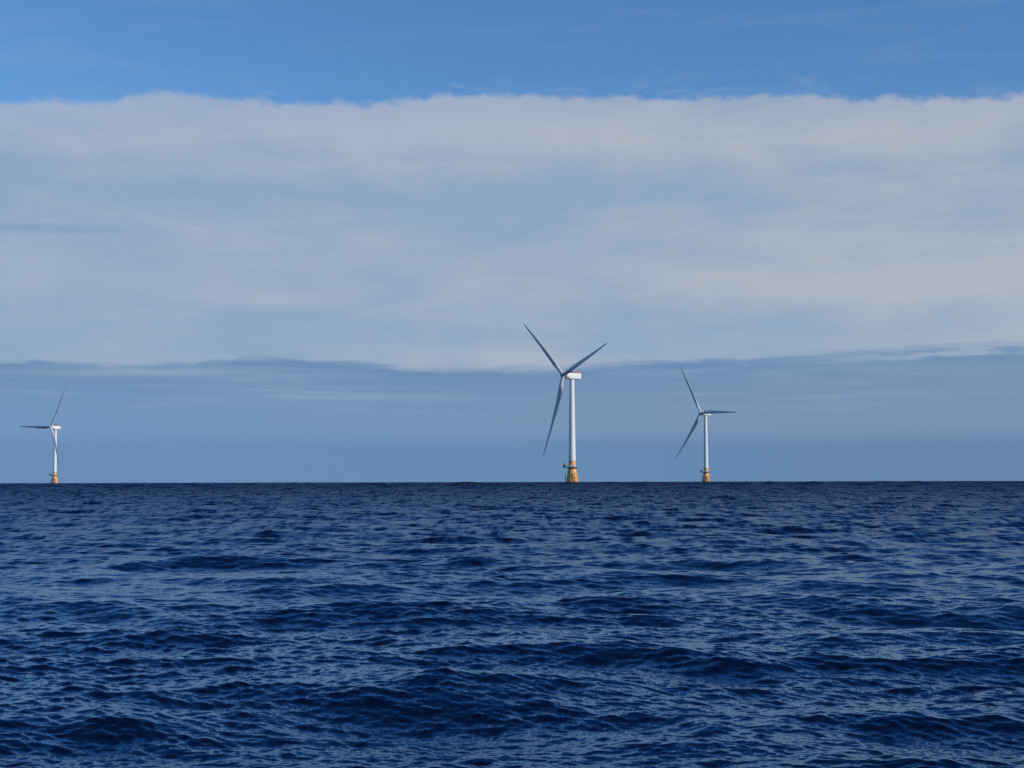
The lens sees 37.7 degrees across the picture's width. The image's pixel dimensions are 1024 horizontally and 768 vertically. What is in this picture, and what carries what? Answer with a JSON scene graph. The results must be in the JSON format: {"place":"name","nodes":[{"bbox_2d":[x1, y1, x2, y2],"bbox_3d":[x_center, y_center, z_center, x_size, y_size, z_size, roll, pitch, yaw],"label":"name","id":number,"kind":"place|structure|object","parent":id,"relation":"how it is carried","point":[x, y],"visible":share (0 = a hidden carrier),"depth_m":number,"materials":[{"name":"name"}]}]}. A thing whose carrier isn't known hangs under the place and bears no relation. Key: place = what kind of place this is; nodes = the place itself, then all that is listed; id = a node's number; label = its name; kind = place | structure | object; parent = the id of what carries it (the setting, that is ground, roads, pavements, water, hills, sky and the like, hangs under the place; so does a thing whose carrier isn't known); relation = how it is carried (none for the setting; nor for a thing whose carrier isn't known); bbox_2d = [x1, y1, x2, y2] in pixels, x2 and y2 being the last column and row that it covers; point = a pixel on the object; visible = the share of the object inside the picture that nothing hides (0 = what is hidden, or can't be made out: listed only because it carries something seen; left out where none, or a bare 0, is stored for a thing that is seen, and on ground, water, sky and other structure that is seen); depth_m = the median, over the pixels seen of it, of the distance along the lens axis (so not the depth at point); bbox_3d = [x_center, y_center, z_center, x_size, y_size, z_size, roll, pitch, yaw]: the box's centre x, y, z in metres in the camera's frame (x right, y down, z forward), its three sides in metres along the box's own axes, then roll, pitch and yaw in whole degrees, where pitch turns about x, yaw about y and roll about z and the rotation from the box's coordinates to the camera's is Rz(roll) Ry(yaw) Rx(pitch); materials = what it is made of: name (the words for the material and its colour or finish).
{"place":"outdoors","nodes":[
{"label":"outdoors","id":0,"kind":"place"},
{"bbox_2d":[0,481,1023,767],"bbox_3d":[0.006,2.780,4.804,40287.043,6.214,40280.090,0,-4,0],"label":"sea","id":1,"kind":"structure","parent":0,"point":[562,625],"depth_m":24.83,"materials":[{"name":"blue liquid"}]},
{"bbox_2d":[20,389,64,483],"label":"wind turbine","id":2,"kind":"object","parent":1,"relation":"in","point":[54,475],"visible":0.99,"depth_m":2573.41,"materials":[{"name":"white metal"}]},
{"bbox_2d":[523,323,606,482],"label":"wind turbine","id":3,"kind":"object","parent":1,"relation":"in","point":[571,375],"visible":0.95,"depth_m":1346.95,"materials":[{"name":"white metal"}]},
{"bbox_2d":[676,367,735,481],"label":"wind turbine","id":4,"kind":"object","parent":1,"relation":"in","point":[706,472],"visible":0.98,"depth_m":2099.68,"materials":[{"name":"white metal"}]},
{"bbox_2d":[0,0,1023,482],"label":"sky","id":5,"kind":"structure","parent":0,"point":[242,241],"materials":[{"name":"blue"}]}
]}

